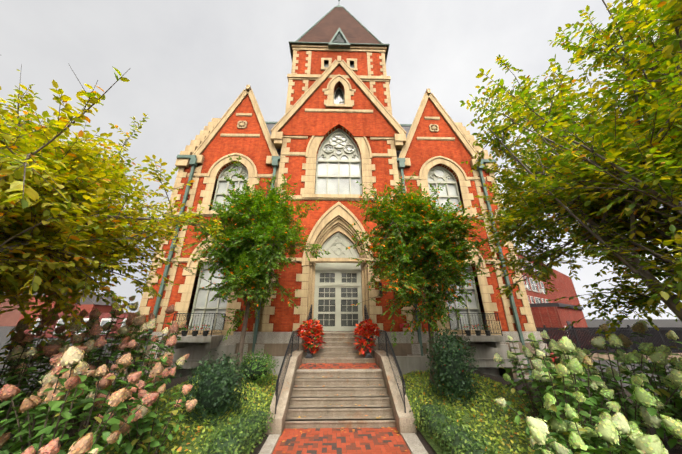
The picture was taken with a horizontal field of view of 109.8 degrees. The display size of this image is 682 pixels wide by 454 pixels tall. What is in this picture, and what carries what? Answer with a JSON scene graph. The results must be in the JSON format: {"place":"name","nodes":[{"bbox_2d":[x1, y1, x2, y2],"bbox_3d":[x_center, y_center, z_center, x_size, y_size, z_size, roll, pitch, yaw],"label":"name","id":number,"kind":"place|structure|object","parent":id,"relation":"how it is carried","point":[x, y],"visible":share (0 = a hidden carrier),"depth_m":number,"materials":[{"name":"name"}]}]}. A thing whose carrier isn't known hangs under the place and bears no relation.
{"place":"outdoors","nodes":[
{"label":"outdoors","id":0,"kind":"place"},
{"bbox_2d":[0,63,226,360],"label":"tree","id":1,"kind":"object","parent":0,"point":[83,164],"depth_m":4.22,"materials":[{"name":"plant"}]},
{"bbox_2d":[166,155,329,385],"bbox_3d":[-3.303,1.323,9.127,5.751,8.239,5.006,0,-21,-1],"label":"tree","id":2,"kind":"object","parent":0,"point":[248,228],"depth_m":8.60,"materials":[{"name":"green plant"}]},
{"bbox_2d":[161,335,512,376],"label":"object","id":3,"kind":"object","parent":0,"point":[483,354],"visible":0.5,"depth_m":10.84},
{"bbox_2d":[266,124,410,157],"bbox_3d":[-0.169,-6.347,17.248,18.600,5.700,2.480,0,-21,-1],"label":"roof","id":4,"kind":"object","parent":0,"point":[405,128],"depth_m":18.26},
{"bbox_2d":[290,7,387,57],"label":"tower roof shingles","id":5,"kind":"object","parent":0,"point":[327,26],"visible":0.24,"depth_m":20.90,"materials":[{"name":"brown tile"}]},
{"bbox_2d":[168,367,511,369],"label":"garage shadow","id":6,"kind":"object","parent":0,"point":[469,367],"depth_m":10.95},
{"bbox_2d":[0,319,681,393],"bbox_3d":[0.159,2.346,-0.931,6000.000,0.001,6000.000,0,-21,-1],"label":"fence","id":7,"kind":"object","parent":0,"point":[4,331],"depth_m":27.63,"materials":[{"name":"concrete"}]},
{"bbox_2d":[0,289,118,325],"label":"houses","id":8,"kind":"structure","parent":7,"relation":"on","point":[15,316],"depth_m":83.95,"materials":[{"name":"red brick"}]},
{"bbox_2d":[24,313,127,336],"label":"building","id":9,"kind":"structure","parent":8,"relation":"attached to","point":[105,315],"depth_m":34.77,"materials":[{"name":"brown brick"}]},
{"bbox_2d":[35,320,125,332],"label":"background building windows","id":10,"kind":"structure","parent":9,"relation":"in","point":[103,322],"depth_m":34.01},
{"bbox_2d":[31,318,129,333],"bbox_3d":[-36.581,15.889,33.735,13.300,5.700,1.050,0,-21,-1],"label":"window trim","id":11,"kind":"structure","parent":7,"relation":"on","point":[109,319],"depth_m":34.22,"materials":[{"name":"white"}]},
{"bbox_2d":[224,353,437,375],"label":"concrete retaining walls","id":12,"kind":"structure","parent":7,"relation":"on","point":[408,364],"depth_m":9.67,"materials":[{"name":"grey concrete"}]},
{"bbox_2d":[122,342,547,380],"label":"foundation wall","id":13,"kind":"structure","parent":7,"relation":"on","point":[279,349],"depth_m":10.96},
{"bbox_2d":[113,331,553,380],"bbox_3d":[-0.137,6.468,10.910,19.720,3.130,0.730,0,-21,-1],"label":"stone foundation","id":14,"kind":"object","parent":13,"relation":"on","point":[278,337],"visible":0.08,"depth_m":11.17,"materials":[{"name":"grey stone"}]},
{"bbox_2d":[140,160,526,331],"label":"brick walls","id":15,"kind":"structure","parent":13,"relation":"on","point":[262,167],"depth_m":12.91,"materials":[{"name":"red brick"}]},
{"bbox_2d":[201,95,271,160],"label":"brick walls","id":16,"kind":"structure","parent":15,"relation":"on","point":[251,148],"depth_m":15.42,"materials":[{"name":"red brick"}]},
{"bbox_2d":[405,98,472,163],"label":"brick walls","id":17,"kind":"structure","parent":15,"relation":"on","point":[424,151],"depth_m":15.71,"materials":[{"name":"red brick"}]},
{"bbox_2d":[264,80,406,331],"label":"brick walls","id":18,"kind":"structure","parent":13,"relation":"on","point":[284,318],"depth_m":13.56,"materials":[{"name":"red brick"}]},
{"bbox_2d":[295,51,382,75],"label":"brick walls","id":19,"kind":"structure","parent":18,"relation":"on","point":[360,57],"depth_m":18.14,"materials":[{"name":"red brick"}]},
{"bbox_2d":[182,330,490,335],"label":"balcony pots","id":20,"kind":"object","parent":13,"relation":"on","point":[194,333],"visible":0.77,"depth_m":10.60,"materials":[{"name":"grey"}]},
{"bbox_2d":[183,323,489,329],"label":"balcony pot flowers","id":21,"kind":"object","parent":20,"relation":"in","point":[462,327],"visible":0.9,"depth_m":10.71,"materials":[{"name":"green plant"}]},
{"bbox_2d":[137,44,536,334],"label":"stone trim","id":22,"kind":"structure","parent":13,"relation":"on","point":[336,218],"depth_m":14.41,"materials":[{"name":"beige stone"}]},
{"bbox_2d":[188,87,483,330],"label":"window frames","id":23,"kind":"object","parent":22,"relation":"in","point":[335,245],"visible":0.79,"depth_m":13.20,"materials":[{"name":"white wood"}]},
{"bbox_2d":[189,64,482,329],"bbox_3d":[-0.145,-3.674,15.141,14.740,18.700,0.340,0,-21,-1],"label":"window glass","id":24,"kind":"object","parent":23,"relation":"in","point":[344,187],"visible":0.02,"depth_m":14.22,"materials":[{"name":"white glass"}]},
{"bbox_2d":[221,135,453,180],"bbox_3d":[-0.144,-4.516,15.431,14.573,3.460,0.190,0,-21,-1],"label":"window tracery","id":25,"kind":"object","parent":23,"relation":"in","point":[438,172],"visible":0.44,"depth_m":15.28,"materials":[{"name":"white stone"}]},
{"bbox_2d":[318,89,357,325],"bbox_3d":[-0.147,-2.492,14.789,2.400,16.380,0.190,0,-21,-1],"label":"door glass","id":26,"kind":"object","parent":23,"relation":"in","point":[329,319],"visible":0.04,"depth_m":12.42,"materials":[{"name":"glass"}]},
{"bbox_2d":[280,65,396,137],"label":"brick walls","id":27,"kind":"structure","parent":22,"relation":"attached to","point":[302,122],"depth_m":15.83,"materials":[{"name":"red brick"}]},
{"bbox_2d":[341,283,381,311],"bbox_3d":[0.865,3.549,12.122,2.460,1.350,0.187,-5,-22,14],"label":"door handle","id":28,"kind":"object","parent":22,"relation":"attached to","point":[380,284],"visible":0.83,"depth_m":11.97,"materials":[{"name":"black metal"}]},
{"bbox_2d":[140,0,531,374],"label":"gutters and downspouts","id":29,"kind":"object","parent":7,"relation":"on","point":[275,159],"visible":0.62,"depth_m":14.20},
{"bbox_2d":[333,32,345,42],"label":"dormer louvre slats","id":30,"kind":"object","parent":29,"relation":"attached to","point":[339,38],"visible":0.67,"depth_m":18.62,"materials":[{"name":"grey"}]},
{"bbox_2d":[264,323,415,435],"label":"granite steps","id":31,"kind":"structure","parent":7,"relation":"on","point":[303,394],"depth_m":6.68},
{"bbox_2d":[172,304,502,413],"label":"metal railings","id":32,"kind":"object","parent":31,"relation":"on","point":[400,378],"visible":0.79,"depth_m":8.78,"materials":[{"name":"black metal"}]},
{"bbox_2d":[296,318,379,355],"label":"red flowers","id":33,"kind":"object","parent":31,"relation":"on","point":[370,326],"visible":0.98,"depth_m":9.21,"materials":[{"name":"red plant"}]},
{"bbox_2d":[305,335,372,357],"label":"flower pots","id":34,"kind":"object","parent":31,"relation":"on","point":[367,355],"visible":0.56,"depth_m":9.12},
{"bbox_2d":[0,370,681,453],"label":"planting beds","id":35,"kind":"object","parent":7,"relation":"on","point":[420,436],"visible":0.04,"depth_m":5.59,"materials":[{"name":"soil"}]},
{"bbox_2d":[106,351,543,453],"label":"fallen leaves","id":36,"kind":"object","parent":35,"relation":"on","point":[342,427],"visible":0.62,"depth_m":5.74,"materials":[{"name":"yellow plant"}]},
{"bbox_2d":[276,363,402,453],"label":"path sand joints","id":37,"kind":"object","parent":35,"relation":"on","point":[336,433],"visible":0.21,"depth_m":5.26,"materials":[{"name":"brown"}]},
{"bbox_2d":[272,363,410,453],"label":"path herringbone bricks","id":38,"kind":"object","parent":37,"relation":"on","point":[393,441],"visible":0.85,"depth_m":5.25,"materials":[{"name":"red brick"}]},
{"bbox_2d":[0,301,681,453],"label":"hydrangea","id":39,"kind":"object","parent":35,"relation":"in","point":[129,446],"depth_m":4.30,"materials":[{"name":"plant"}]},
{"bbox_2d":[0,296,681,453],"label":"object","id":40,"kind":"object","parent":39,"relation":"attached to","point":[606,432],"visible":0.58,"depth_m":4.09,"materials":[{"name":"beige plant"}]},
{"bbox_2d":[0,295,681,453],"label":"hydrangea flowers","id":41,"kind":"object","parent":39,"relation":"attached to","point":[31,450],"visible":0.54,"depth_m":4.10,"materials":[{"name":"plant"}]},
{"bbox_2d":[61,369,631,453],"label":"ground cover","id":42,"kind":"object","parent":35,"relation":"on","point":[465,418],"visible":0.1,"depth_m":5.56,"materials":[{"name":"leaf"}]},
{"bbox_2d":[194,396,501,453],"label":"boxwood hedge","id":43,"kind":"object","parent":35,"relation":"on","point":[447,413],"depth_m":4.50,"materials":[{"name":"green plant"}]},
{"bbox_2d":[346,171,504,385],"bbox_3d":[2.968,1.744,9.241,5.648,7.534,4.880,0,-21,-1],"label":"tree","id":44,"kind":"object","parent":35,"relation":"in","point":[420,258],"depth_m":8.50,"materials":[{"name":"green plant"}]},
{"bbox_2d":[259,369,427,453],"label":"path granite kerbs","id":45,"kind":"structure","parent":7,"relation":"on","point":[414,444],"depth_m":5.12,"materials":[{"name":"beige stone"}]},
{"bbox_2d":[516,250,587,335],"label":"neighbouring building","id":46,"kind":"structure","parent":7,"relation":"on","point":[563,285],"depth_m":41.92,"materials":[{"name":"red brick"}]},
{"bbox_2d":[517,256,568,335],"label":"window frames","id":47,"kind":"structure","parent":46,"relation":"attached to","point":[540,290],"depth_m":43.07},
{"bbox_2d":[530,303,583,328],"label":"building trim","id":48,"kind":"structure","parent":46,"relation":"attached to","point":[552,305],"depth_m":23.69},
{"bbox_2d":[542,336,614,352],"bbox_3d":[19.160,9.037,17.072,15.100,2.350,0.100,0,-21,-1],"label":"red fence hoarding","id":49,"kind":"object","parent":7,"relation":"on","point":[575,342],"depth_m":17.27,"materials":[{"name":"red"}]},
{"bbox_2d":[552,353,681,359],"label":"stone fence wall","id":50,"kind":"structure","parent":7,"relation":"on","point":[605,357],"depth_m":15.89,"materials":[{"name":"grey stone"}]},
{"bbox_2d":[0,0,681,318],"label":"sky","id":51,"kind":"structure","parent":0,"point":[185,63],"materials":[{"name":"white"}]},
{"bbox_2d":[460,0,681,348],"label":"tree","id":52,"kind":"object","parent":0,"point":[668,46],"depth_m":5.19,"materials":[{"name":"green plant"}]},
{"bbox_2d":[536,325,681,352],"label":"iron fence pickets","id":53,"kind":"object","parent":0,"point":[659,338],"visible":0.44,"depth_m":16.48,"materials":[{"name":"black metal"}]}
]}

